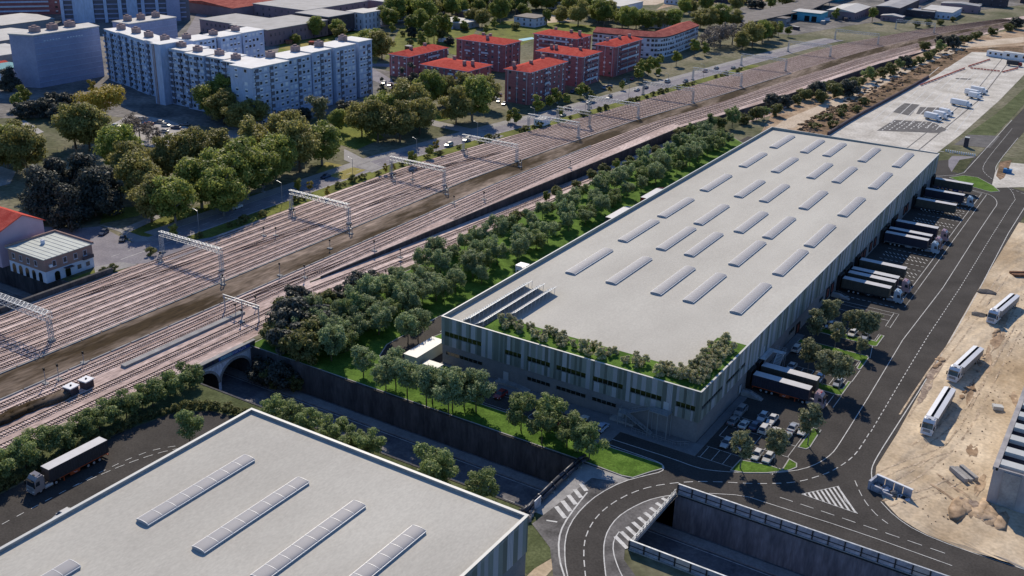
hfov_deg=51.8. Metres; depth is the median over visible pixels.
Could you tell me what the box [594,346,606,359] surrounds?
roof shrub
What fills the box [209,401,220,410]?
hedge bush
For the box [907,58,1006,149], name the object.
yard joint
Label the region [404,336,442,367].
annexe
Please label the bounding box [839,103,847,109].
bush
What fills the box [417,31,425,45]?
garden shrub
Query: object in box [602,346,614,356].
roof shrub
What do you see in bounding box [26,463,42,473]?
hedge bush
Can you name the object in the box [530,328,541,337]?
roof shrub
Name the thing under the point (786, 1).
plane tree
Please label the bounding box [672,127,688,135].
scrub tree
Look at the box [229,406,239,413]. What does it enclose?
hedge bush
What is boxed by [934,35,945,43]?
scrub tree
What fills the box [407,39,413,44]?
garden shrub
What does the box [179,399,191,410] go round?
hedge bush
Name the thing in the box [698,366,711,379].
roof shrub
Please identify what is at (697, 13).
plane tree
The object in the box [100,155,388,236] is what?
dark lawn
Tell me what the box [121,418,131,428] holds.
hedge bush
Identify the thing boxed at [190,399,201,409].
hedge bush
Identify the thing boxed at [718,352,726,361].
roof shrub
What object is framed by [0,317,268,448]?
railway track
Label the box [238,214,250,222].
bush
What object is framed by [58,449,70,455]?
hedge bush
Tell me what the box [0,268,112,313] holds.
parapet wall
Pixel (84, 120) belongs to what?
plane tree
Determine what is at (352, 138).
park lawn
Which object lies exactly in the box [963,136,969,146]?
gate pillar
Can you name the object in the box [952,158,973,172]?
planted island
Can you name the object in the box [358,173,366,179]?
bush
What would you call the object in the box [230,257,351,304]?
railway track
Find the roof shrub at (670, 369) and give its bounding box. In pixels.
[666,366,673,376]
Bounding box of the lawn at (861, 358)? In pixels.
[798,339,867,368]
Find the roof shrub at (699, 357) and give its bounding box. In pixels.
[696,354,702,364]
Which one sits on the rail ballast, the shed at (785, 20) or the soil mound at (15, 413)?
the soil mound at (15, 413)
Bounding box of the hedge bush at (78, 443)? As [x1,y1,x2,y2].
[71,441,82,449]
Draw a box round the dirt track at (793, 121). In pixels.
[775,37,1023,128]
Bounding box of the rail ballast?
[0,16,1023,442]
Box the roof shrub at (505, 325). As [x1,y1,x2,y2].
[501,322,510,329]
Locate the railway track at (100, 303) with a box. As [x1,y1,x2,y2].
[0,19,1008,344]
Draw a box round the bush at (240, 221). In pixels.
[236,218,243,224]
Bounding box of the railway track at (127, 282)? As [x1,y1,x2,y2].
[63,257,203,302]
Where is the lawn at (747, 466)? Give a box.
[732,459,795,471]
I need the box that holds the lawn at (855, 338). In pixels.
[820,329,882,345]
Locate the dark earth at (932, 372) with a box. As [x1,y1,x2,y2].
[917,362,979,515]
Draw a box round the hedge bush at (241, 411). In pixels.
[236,407,247,414]
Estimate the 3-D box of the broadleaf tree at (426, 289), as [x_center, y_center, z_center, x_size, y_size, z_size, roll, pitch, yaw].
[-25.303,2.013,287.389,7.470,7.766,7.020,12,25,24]
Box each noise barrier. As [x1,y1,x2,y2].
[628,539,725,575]
[677,484,948,575]
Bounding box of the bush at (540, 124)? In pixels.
[536,122,543,127]
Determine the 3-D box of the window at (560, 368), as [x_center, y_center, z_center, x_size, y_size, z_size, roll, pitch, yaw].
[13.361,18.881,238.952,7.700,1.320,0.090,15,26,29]
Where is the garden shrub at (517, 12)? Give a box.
[514,8,523,15]
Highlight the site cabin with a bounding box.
[986,49,1003,57]
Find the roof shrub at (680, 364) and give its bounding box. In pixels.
[678,361,686,369]
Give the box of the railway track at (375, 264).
[306,103,793,291]
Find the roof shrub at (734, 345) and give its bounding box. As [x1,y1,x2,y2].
[729,341,737,352]
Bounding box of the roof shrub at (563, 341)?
[557,338,567,347]
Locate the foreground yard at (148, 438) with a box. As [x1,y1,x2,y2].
[0,411,233,546]
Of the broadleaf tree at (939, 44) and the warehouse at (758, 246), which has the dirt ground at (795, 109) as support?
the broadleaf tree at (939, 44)
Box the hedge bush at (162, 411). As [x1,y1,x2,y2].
[157,407,167,415]
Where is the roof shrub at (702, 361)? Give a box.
[694,358,706,369]
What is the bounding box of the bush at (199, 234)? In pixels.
[194,231,203,237]
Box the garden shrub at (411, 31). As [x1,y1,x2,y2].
[405,26,416,37]
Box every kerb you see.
[253,140,742,477]
[730,458,796,472]
[797,339,868,369]
[798,427,820,448]
[818,381,850,395]
[820,328,883,346]
[949,175,999,191]
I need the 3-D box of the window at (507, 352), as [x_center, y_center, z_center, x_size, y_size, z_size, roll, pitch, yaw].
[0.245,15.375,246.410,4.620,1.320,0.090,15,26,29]
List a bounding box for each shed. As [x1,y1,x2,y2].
[0,13,54,28]
[0,28,28,43]
[0,43,12,61]
[0,62,13,79]
[189,0,271,15]
[438,37,445,41]
[447,17,478,29]
[455,9,470,17]
[613,0,643,9]
[664,0,677,4]
[714,0,744,3]
[741,0,832,25]
[767,16,790,25]
[827,3,870,20]
[875,0,919,17]
[880,13,904,21]
[906,8,935,18]
[923,5,961,18]
[941,1,981,13]
[969,0,1008,7]
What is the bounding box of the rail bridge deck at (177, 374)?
[10,286,242,374]
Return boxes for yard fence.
[827,75,928,134]
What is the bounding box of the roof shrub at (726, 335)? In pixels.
[719,331,730,340]
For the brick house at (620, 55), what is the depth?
592.05 m
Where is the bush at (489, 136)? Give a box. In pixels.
[484,134,492,139]
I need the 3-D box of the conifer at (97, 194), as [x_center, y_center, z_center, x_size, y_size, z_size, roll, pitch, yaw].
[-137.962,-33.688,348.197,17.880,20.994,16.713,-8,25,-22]
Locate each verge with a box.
[70,65,758,279]
[967,89,1023,135]
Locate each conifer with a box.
[0,60,23,91]
[15,160,43,200]
[18,159,62,223]
[41,150,71,184]
[45,174,93,231]
[63,142,99,188]
[73,161,124,215]
[95,165,123,200]
[377,77,387,91]
[389,78,395,91]
[396,66,407,83]
[405,62,418,85]
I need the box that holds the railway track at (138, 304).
[0,20,1009,362]
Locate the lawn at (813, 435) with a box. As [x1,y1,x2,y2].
[799,428,818,447]
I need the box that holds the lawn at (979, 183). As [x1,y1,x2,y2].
[950,175,998,191]
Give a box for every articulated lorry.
[24,437,108,494]
[605,206,630,221]
[640,187,663,201]
[751,371,827,408]
[841,276,904,303]
[851,266,911,292]
[884,231,940,253]
[888,226,943,249]
[895,219,949,241]
[924,187,974,206]
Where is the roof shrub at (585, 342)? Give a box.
[578,338,591,348]
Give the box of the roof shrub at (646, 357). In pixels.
[640,354,650,364]
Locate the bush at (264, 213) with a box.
[257,210,267,216]
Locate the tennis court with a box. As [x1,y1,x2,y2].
[519,37,533,40]
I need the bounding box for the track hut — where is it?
[534,116,549,125]
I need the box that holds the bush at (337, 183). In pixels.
[334,181,341,187]
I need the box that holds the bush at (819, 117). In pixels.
[815,115,824,119]
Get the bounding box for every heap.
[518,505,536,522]
[971,312,985,317]
[977,289,996,294]
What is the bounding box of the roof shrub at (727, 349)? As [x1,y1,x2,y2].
[723,347,731,354]
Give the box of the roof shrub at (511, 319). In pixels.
[506,312,516,324]
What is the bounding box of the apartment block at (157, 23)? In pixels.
[111,11,177,38]
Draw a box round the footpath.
[122,120,502,231]
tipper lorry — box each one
[920,386,955,435]
[946,345,983,382]
[986,293,1019,323]
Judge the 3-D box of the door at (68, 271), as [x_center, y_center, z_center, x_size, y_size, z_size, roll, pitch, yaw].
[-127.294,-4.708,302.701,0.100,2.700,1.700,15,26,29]
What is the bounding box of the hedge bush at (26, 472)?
[18,469,32,479]
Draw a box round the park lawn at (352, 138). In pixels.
[278,30,449,149]
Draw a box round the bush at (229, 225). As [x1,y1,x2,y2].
[226,221,233,227]
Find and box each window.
[445,331,480,346]
[446,351,482,365]
[505,349,520,358]
[527,356,549,367]
[527,376,549,386]
[556,365,585,378]
[556,385,585,397]
[592,376,622,389]
[592,396,615,407]
[630,387,661,400]
[676,401,695,411]
[702,386,722,408]
[726,369,738,383]
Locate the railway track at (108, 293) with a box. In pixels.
[0,19,1010,336]
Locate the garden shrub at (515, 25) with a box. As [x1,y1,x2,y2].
[510,22,520,29]
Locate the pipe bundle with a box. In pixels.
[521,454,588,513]
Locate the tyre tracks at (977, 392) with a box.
[876,275,1023,506]
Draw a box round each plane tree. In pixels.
[0,123,17,167]
[0,123,47,171]
[0,145,9,166]
[5,119,22,128]
[51,102,91,148]
[59,101,113,150]
[90,122,144,165]
[106,140,152,168]
[113,149,163,193]
[124,171,169,221]
[145,132,189,176]
[146,175,200,223]
[169,152,214,207]
[170,125,214,160]
[190,80,224,119]
[193,146,255,187]
[194,165,250,215]
[201,87,236,123]
[202,127,233,155]
[210,72,230,88]
[220,101,255,128]
[223,135,277,195]
[237,114,270,146]
[244,97,272,121]
[253,142,285,187]
[257,132,298,180]
[263,109,309,134]
[276,117,322,171]
[292,34,300,43]
[306,15,325,37]
[307,120,344,164]
[326,108,346,129]
[328,18,345,31]
[331,24,346,36]
[343,101,371,135]
[357,28,378,37]
[357,98,396,140]
[364,36,380,59]
[364,90,398,110]
[368,29,396,59]
[376,5,386,24]
[378,7,399,25]
[383,0,408,19]
[385,99,419,140]
[386,77,430,110]
[407,0,413,14]
[409,0,438,18]
[409,97,437,133]
[411,69,447,101]
[413,8,428,29]
[432,0,441,11]
[435,74,456,100]
[437,85,474,124]
[439,0,445,13]
[442,0,461,16]
[451,71,473,87]
[454,74,494,119]
[458,0,469,9]
[463,8,477,18]
[471,0,486,9]
[474,8,491,23]
[482,73,501,102]
[488,0,512,22]
[514,0,523,7]
[516,3,531,13]
[522,0,534,6]
[531,0,540,7]
[535,0,556,8]
[551,5,567,23]
[560,0,579,9]
[567,0,589,25]
[587,0,598,22]
[594,0,614,25]
[608,0,616,10]
[614,7,628,26]
[619,5,640,29]
[632,9,645,28]
[639,10,658,29]
[655,9,668,28]
[666,8,683,25]
[677,0,692,12]
[690,8,708,27]
[691,0,699,10]
[697,0,714,8]
[698,6,719,25]
[712,3,732,24]
[728,0,745,8]
[729,9,744,24]
[733,31,752,49]
[741,20,766,46]
[756,19,773,42]
[764,0,776,7]
[767,21,779,39]
[781,0,794,3]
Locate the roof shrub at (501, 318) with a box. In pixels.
[497,313,506,323]
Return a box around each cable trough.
[0,73,790,373]
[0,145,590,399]
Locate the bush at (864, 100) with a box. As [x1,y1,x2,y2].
[858,97,870,104]
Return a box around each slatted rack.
[462,281,532,321]
[474,284,543,324]
[510,286,556,313]
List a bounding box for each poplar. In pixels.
[404,14,417,29]
[421,20,430,36]
[427,15,438,37]
[436,12,449,31]
[447,17,452,32]
[542,8,551,24]
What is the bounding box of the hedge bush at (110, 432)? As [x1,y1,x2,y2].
[100,430,113,439]
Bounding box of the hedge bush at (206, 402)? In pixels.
[201,399,212,409]
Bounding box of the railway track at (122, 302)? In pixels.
[0,20,1007,353]
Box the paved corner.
[948,156,971,171]
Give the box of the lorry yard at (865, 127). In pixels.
[828,47,1023,152]
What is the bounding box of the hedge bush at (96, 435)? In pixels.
[90,432,100,439]
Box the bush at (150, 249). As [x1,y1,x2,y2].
[144,246,157,255]
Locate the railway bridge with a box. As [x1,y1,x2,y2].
[12,289,255,389]
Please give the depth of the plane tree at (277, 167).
380.24 m
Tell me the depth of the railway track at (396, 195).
379.08 m
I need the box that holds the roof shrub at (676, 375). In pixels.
[671,367,683,378]
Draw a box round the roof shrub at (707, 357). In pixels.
[699,352,710,361]
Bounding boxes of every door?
[12,263,16,272]
[25,268,29,276]
[32,270,36,279]
[39,272,42,281]
[55,271,60,279]
[65,268,70,276]
[503,371,508,380]
[663,401,668,409]
[795,321,800,334]
[825,286,829,298]
[830,281,834,294]
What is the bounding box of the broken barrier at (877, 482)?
[867,474,913,502]
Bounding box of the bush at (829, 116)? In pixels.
[823,113,833,120]
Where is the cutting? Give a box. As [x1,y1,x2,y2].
[310,99,803,292]
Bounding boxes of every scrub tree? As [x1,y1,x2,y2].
[8,101,36,118]
[32,97,55,117]
[44,92,56,101]
[45,101,68,119]
[55,92,77,104]
[244,355,277,386]
[257,361,285,388]
[258,322,272,339]
[263,360,300,390]
[264,318,302,355]
[264,326,277,346]
[265,295,310,324]
[266,317,278,327]
[270,295,295,305]
[272,327,292,351]
[278,285,313,299]
[278,327,313,361]
[285,344,297,357]
[285,373,303,391]
[291,108,307,116]
[292,315,324,340]
[294,329,322,364]
[300,304,335,321]
[302,107,312,118]
[314,288,337,305]
[331,284,350,301]
[334,100,353,113]
[342,269,378,296]
[508,209,523,222]
[551,185,561,195]
[571,180,581,186]
[587,169,597,179]
[597,163,610,172]
[625,155,634,160]
[651,145,661,152]
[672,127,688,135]
[716,116,727,128]
[738,113,751,123]
[747,0,756,7]
[748,106,765,120]
[755,0,765,8]
[763,93,781,107]
[770,103,783,116]
[780,94,793,107]
[792,94,802,104]
[796,88,813,99]
[807,80,826,96]
[814,89,828,102]
[825,80,836,90]
[827,83,843,97]
[840,79,861,96]
[848,77,861,86]
[859,77,867,84]
[868,70,879,79]
[876,67,889,78]
[885,62,899,74]
[898,55,912,66]
[910,58,917,65]
[912,20,920,27]
[916,56,925,62]
[918,41,931,49]
[923,51,934,59]
[924,19,932,26]
[930,48,938,55]
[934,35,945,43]
[936,19,944,24]
[944,34,962,47]
[958,35,967,42]
[964,34,974,40]
[971,31,982,38]
[987,27,998,34]
[1003,23,1014,30]
[1009,17,1023,28]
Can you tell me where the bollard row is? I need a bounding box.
[945,149,975,155]
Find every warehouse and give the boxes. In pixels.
[0,408,528,575]
[441,127,939,445]
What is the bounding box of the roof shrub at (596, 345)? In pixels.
[594,341,605,349]
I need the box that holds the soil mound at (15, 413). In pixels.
[0,390,70,425]
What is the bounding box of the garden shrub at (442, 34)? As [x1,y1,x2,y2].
[436,30,446,39]
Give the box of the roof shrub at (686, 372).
[676,367,690,379]
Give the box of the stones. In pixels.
[920,294,1023,523]
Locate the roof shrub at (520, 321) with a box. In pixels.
[512,319,523,327]
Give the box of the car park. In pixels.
[0,114,267,185]
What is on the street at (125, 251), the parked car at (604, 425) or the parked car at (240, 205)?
the parked car at (240, 205)
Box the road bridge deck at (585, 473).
[536,463,668,541]
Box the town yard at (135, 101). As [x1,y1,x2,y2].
[0,12,389,129]
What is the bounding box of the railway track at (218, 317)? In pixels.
[0,25,1002,413]
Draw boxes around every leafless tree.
[120,112,135,124]
[126,116,154,136]
[143,125,161,140]
[698,28,718,47]
[703,25,723,42]
[710,22,732,46]
[724,23,743,44]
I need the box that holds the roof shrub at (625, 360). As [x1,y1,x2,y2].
[620,355,629,363]
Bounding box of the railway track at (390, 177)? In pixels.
[353,163,434,188]
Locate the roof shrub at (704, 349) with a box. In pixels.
[700,347,708,356]
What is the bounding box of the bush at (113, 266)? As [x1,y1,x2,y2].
[106,263,118,271]
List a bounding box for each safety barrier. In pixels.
[920,67,964,84]
[968,59,989,66]
[971,67,999,71]
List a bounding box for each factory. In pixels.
[199,13,265,32]
[229,15,327,45]
[252,0,367,17]
[295,8,354,34]
[368,0,384,8]
[369,7,443,24]
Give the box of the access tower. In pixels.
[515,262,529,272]
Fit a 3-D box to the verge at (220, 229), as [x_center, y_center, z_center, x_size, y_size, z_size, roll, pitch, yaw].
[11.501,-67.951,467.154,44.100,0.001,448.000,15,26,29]
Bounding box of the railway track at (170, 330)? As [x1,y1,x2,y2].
[0,24,1003,409]
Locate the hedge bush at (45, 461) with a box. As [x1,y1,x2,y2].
[37,458,52,467]
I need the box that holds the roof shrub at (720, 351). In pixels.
[716,347,728,355]
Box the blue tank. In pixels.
[1003,168,1012,173]
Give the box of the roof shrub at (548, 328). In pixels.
[544,325,553,333]
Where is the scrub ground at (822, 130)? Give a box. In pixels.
[802,46,1023,134]
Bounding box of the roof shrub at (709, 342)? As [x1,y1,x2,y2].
[707,340,718,348]
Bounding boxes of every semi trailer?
[760,362,819,390]
[847,270,896,291]
[858,257,906,277]
[915,197,956,214]
[934,177,973,191]
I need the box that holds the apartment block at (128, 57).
[103,23,172,96]
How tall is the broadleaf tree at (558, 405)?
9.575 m
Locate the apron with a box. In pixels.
[532,478,678,575]
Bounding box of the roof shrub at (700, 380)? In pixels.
[693,375,704,384]
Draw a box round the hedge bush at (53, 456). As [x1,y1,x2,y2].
[50,454,59,459]
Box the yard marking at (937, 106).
[873,67,997,155]
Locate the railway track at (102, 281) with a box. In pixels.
[0,19,1001,321]
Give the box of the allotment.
[384,24,479,59]
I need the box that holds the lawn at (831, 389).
[819,382,849,394]
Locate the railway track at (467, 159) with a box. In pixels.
[429,149,506,170]
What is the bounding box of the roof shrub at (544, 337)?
[538,334,548,341]
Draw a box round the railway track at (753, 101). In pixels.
[675,27,1003,124]
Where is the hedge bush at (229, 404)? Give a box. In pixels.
[220,401,233,412]
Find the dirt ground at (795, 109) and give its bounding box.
[761,27,1023,131]
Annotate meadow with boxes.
[478,21,606,44]
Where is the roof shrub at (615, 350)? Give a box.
[612,346,618,354]
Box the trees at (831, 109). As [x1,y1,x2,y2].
[796,41,967,132]
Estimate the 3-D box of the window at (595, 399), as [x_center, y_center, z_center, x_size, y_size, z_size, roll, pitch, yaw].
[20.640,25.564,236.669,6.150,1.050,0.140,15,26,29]
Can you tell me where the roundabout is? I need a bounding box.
[565,467,676,575]
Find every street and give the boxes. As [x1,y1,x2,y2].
[96,39,843,261]
[187,13,431,87]
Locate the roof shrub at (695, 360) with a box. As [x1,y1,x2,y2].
[692,358,698,365]
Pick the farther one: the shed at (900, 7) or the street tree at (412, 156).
the shed at (900, 7)
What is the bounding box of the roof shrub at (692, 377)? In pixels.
[685,371,698,383]
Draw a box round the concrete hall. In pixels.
[986,387,1023,513]
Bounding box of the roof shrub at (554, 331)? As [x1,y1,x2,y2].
[551,328,559,337]
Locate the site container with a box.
[1002,51,1023,61]
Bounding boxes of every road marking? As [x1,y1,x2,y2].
[0,290,769,575]
[3,120,1023,575]
[111,40,822,258]
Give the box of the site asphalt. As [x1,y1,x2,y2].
[327,108,1023,575]
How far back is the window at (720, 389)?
230.05 m
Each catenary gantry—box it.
[0,292,56,342]
[158,230,225,270]
[288,189,351,224]
[389,156,446,185]
[461,134,518,161]
[526,113,580,137]
[556,106,590,126]
[587,95,639,117]
[641,81,694,102]
[691,67,742,86]
[740,53,787,70]
[786,40,831,56]
[834,29,879,43]
[894,19,935,32]
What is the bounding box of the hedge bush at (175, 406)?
[169,403,180,412]
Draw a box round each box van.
[924,111,941,120]
[933,110,948,119]
[939,107,953,116]
[950,98,971,107]
[964,88,981,94]
[968,91,982,99]
[971,85,987,93]
[1006,60,1022,66]
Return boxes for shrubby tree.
[0,440,28,471]
[0,448,17,478]
[5,435,44,468]
[21,424,58,456]
[42,420,79,451]
[60,416,87,439]
[72,408,107,438]
[78,397,119,429]
[100,399,127,423]
[108,388,141,417]
[132,383,157,409]
[134,376,167,406]
[152,370,180,394]
[159,369,187,395]
[175,361,204,386]
[259,392,286,416]
[272,398,305,422]
[293,407,324,431]
[317,413,348,439]
[324,297,342,311]
[337,423,365,447]
[338,326,358,352]
[353,427,386,453]
[358,314,371,330]
[377,296,386,305]
[410,260,435,276]
[413,442,455,477]
[430,454,458,482]
[458,247,478,265]
[463,466,499,497]
[529,229,548,248]
[547,202,555,213]
[550,221,561,230]
[576,204,597,219]
[608,188,621,198]
[608,191,620,206]
[634,165,648,181]
[680,160,688,168]
[712,135,725,150]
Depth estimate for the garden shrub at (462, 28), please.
721.70 m
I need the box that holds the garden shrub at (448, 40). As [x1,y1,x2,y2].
[444,36,454,44]
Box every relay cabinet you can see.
[62,382,79,396]
[77,375,94,389]
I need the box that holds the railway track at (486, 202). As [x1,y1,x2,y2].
[449,26,1003,218]
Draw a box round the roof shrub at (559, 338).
[555,334,569,343]
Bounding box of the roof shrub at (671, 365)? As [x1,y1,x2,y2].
[663,363,674,373]
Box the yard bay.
[877,78,998,147]
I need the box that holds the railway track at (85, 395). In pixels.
[0,306,272,437]
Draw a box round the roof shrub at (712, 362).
[707,358,721,369]
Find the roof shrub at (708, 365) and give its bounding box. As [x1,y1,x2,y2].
[704,363,711,373]
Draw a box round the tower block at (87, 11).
[59,0,190,22]
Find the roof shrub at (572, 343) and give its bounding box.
[570,339,576,346]
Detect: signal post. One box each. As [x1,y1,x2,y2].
[42,367,49,384]
[55,364,61,380]
[80,351,87,364]
[158,252,163,262]
[220,274,225,285]
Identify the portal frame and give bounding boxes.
[222,294,259,320]
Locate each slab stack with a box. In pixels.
[949,464,978,482]
[992,403,1003,410]
[1009,271,1023,276]
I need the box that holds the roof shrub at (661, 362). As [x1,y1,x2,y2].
[659,360,669,371]
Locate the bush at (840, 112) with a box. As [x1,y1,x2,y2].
[835,108,846,116]
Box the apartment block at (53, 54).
[7,20,104,87]
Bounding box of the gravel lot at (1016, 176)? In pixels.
[992,163,1023,187]
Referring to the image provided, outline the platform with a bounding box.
[121,311,244,367]
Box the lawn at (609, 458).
[252,134,741,476]
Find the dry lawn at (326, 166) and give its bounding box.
[278,39,379,179]
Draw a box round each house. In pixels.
[0,206,44,267]
[4,230,94,283]
[388,42,448,77]
[419,56,491,82]
[455,32,520,71]
[504,54,567,104]
[514,13,546,27]
[532,27,591,59]
[535,44,602,86]
[548,1,563,8]
[594,34,642,76]
[642,21,668,28]
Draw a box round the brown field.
[657,0,764,9]
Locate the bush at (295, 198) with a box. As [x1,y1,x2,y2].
[292,195,300,202]
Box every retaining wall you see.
[0,266,67,293]
[200,383,524,507]
[250,346,575,481]
[320,46,942,277]
[672,495,911,575]
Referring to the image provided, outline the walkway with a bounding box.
[441,316,840,455]
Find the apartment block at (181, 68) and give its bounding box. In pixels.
[149,39,259,111]
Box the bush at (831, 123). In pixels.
[827,120,838,127]
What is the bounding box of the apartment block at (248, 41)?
[176,25,264,57]
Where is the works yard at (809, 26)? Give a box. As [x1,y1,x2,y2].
[740,0,1023,34]
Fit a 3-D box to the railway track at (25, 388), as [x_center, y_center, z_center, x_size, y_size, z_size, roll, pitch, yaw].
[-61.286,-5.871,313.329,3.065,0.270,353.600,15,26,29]
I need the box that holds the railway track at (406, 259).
[316,192,568,293]
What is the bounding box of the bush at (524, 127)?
[522,125,529,130]
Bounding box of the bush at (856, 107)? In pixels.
[851,105,861,112]
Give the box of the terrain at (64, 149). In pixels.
[0,1,1023,575]
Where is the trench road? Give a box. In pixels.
[0,282,804,575]
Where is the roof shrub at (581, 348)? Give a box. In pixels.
[577,343,585,351]
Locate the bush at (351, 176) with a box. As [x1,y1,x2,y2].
[347,174,357,182]
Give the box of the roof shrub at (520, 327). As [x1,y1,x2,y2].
[515,323,523,333]
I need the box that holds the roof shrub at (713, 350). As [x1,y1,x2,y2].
[707,343,720,354]
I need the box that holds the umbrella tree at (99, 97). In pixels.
[70,83,125,112]
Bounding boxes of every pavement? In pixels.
[0,283,801,575]
[94,225,167,272]
[144,38,827,234]
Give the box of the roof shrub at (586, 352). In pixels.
[583,348,593,356]
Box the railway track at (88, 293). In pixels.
[0,19,1006,328]
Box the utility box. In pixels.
[422,359,443,369]
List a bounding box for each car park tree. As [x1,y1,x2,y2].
[729,430,755,467]
[765,427,791,462]
[797,402,826,444]
[799,335,821,372]
[805,308,827,338]
[814,348,835,384]
[820,299,841,326]
[829,321,846,345]
[830,350,855,389]
[841,310,858,334]
[854,309,875,336]
[856,336,869,355]
[860,312,883,339]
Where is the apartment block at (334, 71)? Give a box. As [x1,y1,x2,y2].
[229,34,372,124]
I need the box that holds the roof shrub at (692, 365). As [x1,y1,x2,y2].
[687,359,696,369]
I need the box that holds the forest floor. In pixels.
[255,114,754,341]
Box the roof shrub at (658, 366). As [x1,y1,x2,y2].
[652,363,664,376]
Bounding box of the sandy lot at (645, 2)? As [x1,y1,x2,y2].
[547,0,663,22]
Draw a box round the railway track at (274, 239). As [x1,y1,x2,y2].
[223,219,334,255]
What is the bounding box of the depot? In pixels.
[791,8,827,21]
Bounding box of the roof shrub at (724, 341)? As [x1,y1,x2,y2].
[722,338,729,344]
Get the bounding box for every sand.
[527,559,551,575]
[876,222,1023,568]
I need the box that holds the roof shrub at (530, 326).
[526,321,535,328]
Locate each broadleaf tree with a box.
[174,409,204,441]
[290,316,308,323]
[303,292,322,311]
[304,95,329,127]
[311,306,333,316]
[315,313,338,344]
[317,323,346,355]
[318,322,348,360]
[330,300,345,318]
[336,317,349,329]
[337,291,365,314]
[342,305,365,327]
[344,284,365,301]
[349,314,370,340]
[350,344,377,374]
[354,273,381,298]
[357,293,383,318]
[366,303,392,334]
[367,273,390,294]
[369,354,396,391]
[376,299,397,322]
[378,346,406,386]
[379,274,395,287]
[379,279,396,297]
[385,297,401,318]
[387,265,405,279]
[388,355,419,395]
[390,281,414,310]
[394,311,420,344]
[395,269,412,286]
[398,283,421,311]
[400,273,424,285]
[405,306,432,339]
[409,282,433,307]
[411,364,439,404]
[412,247,433,265]
[412,361,446,402]
[413,265,433,298]
[423,235,448,252]
[427,275,448,300]
[430,249,452,273]
[430,377,464,412]
[432,271,442,281]
[434,365,465,409]
[436,278,453,300]
[443,269,466,291]
[447,244,459,260]
[447,263,461,273]
[452,366,481,406]
[456,233,474,249]
[458,248,485,277]
[461,369,496,411]
[467,239,485,251]
[470,222,490,240]
[471,265,488,283]
[480,248,495,267]
[482,234,498,249]
[485,214,507,242]
[486,238,507,264]
[504,214,525,234]
[506,392,537,429]
[508,232,529,261]
[510,223,535,246]
[522,208,533,219]
[524,407,557,443]
[526,212,539,225]
[528,221,539,233]
[534,201,550,217]
[535,392,568,422]
[538,221,559,241]
[553,409,586,446]
[554,190,569,203]
[554,203,569,214]
[556,198,575,220]
[561,210,577,230]
[564,422,587,451]
[566,194,580,206]
[568,186,581,198]
[572,420,609,459]
[578,183,589,197]
[578,209,594,224]
[587,187,602,208]
[590,175,609,193]
[593,194,610,210]
[596,170,611,186]
[609,167,628,187]
[612,165,630,182]
[621,181,635,192]
[622,159,632,172]
[622,163,634,176]
[632,156,650,171]
[635,144,649,160]
[637,175,648,188]
[647,161,663,180]
[647,163,666,184]
[652,151,664,163]
[655,148,665,153]
[655,153,672,170]
[663,142,676,154]
[670,150,683,162]
[671,133,684,147]
[671,160,681,173]
[673,145,683,160]
[679,132,690,144]
[682,143,701,164]
[684,136,699,146]
[686,122,696,134]
[691,140,707,161]
[693,128,701,136]
[697,120,713,131]
[700,130,716,140]
[700,135,717,155]
[706,112,717,125]
[716,127,726,138]
[716,130,725,139]
[724,105,740,125]
[726,132,733,141]
[763,106,770,116]
[860,66,873,78]
[894,58,905,68]
[935,39,946,51]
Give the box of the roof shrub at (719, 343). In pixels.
[716,340,727,350]
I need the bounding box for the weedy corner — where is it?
[996,160,1011,179]
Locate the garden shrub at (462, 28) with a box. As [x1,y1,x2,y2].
[460,24,468,30]
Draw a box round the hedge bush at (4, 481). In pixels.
[0,477,9,489]
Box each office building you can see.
[347,8,380,29]
[592,21,698,57]
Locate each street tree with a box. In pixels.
[9,92,22,103]
[16,84,31,100]
[86,80,96,90]
[167,223,177,238]
[293,178,300,189]
[306,181,312,188]
[324,185,329,195]
[408,150,417,163]
[425,145,433,154]
[433,140,438,148]
[452,16,459,21]
[460,20,467,27]
[483,24,488,31]
[490,17,497,26]
[512,107,521,121]
[532,94,544,113]
[543,191,550,200]
[546,95,555,105]
[551,87,562,104]
[556,107,563,114]
[561,93,570,102]
[575,82,584,95]
[583,85,590,92]
[588,89,595,98]
[612,158,619,167]
[619,80,624,88]
[633,58,645,77]
[634,68,643,77]
[644,56,654,73]
[653,57,662,68]
[655,68,660,74]
[671,50,682,63]
[689,39,700,53]
[702,42,709,52]
[776,21,783,35]
[784,26,792,33]
[831,7,840,18]
[868,7,878,20]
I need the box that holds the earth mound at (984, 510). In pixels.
[933,308,1012,530]
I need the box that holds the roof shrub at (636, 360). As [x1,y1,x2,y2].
[631,357,643,367]
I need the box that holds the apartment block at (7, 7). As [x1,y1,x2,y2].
[0,0,60,14]
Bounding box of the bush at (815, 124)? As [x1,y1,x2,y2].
[808,122,821,128]
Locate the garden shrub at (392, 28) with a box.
[389,22,395,33]
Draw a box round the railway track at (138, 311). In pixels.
[0,21,1009,369]
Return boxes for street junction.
[44,226,218,266]
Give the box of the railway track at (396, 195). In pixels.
[356,181,443,209]
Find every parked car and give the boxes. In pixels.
[54,507,69,516]
[98,228,108,235]
[119,235,125,241]
[170,125,181,128]
[232,203,242,209]
[320,173,330,178]
[444,141,453,146]
[493,388,507,399]
[579,415,589,420]
[597,422,609,432]
[719,436,731,448]
[726,415,739,426]
[733,403,748,416]
[737,419,749,429]
[748,420,761,430]
[750,448,763,460]
[756,410,769,422]
[757,422,771,434]
[762,450,774,463]
[766,413,778,424]
[786,362,797,369]
[786,422,799,432]
[791,343,801,352]
[797,429,805,436]
[816,372,824,382]
[825,320,833,328]
[832,378,843,387]
[847,328,857,336]
[860,333,869,339]

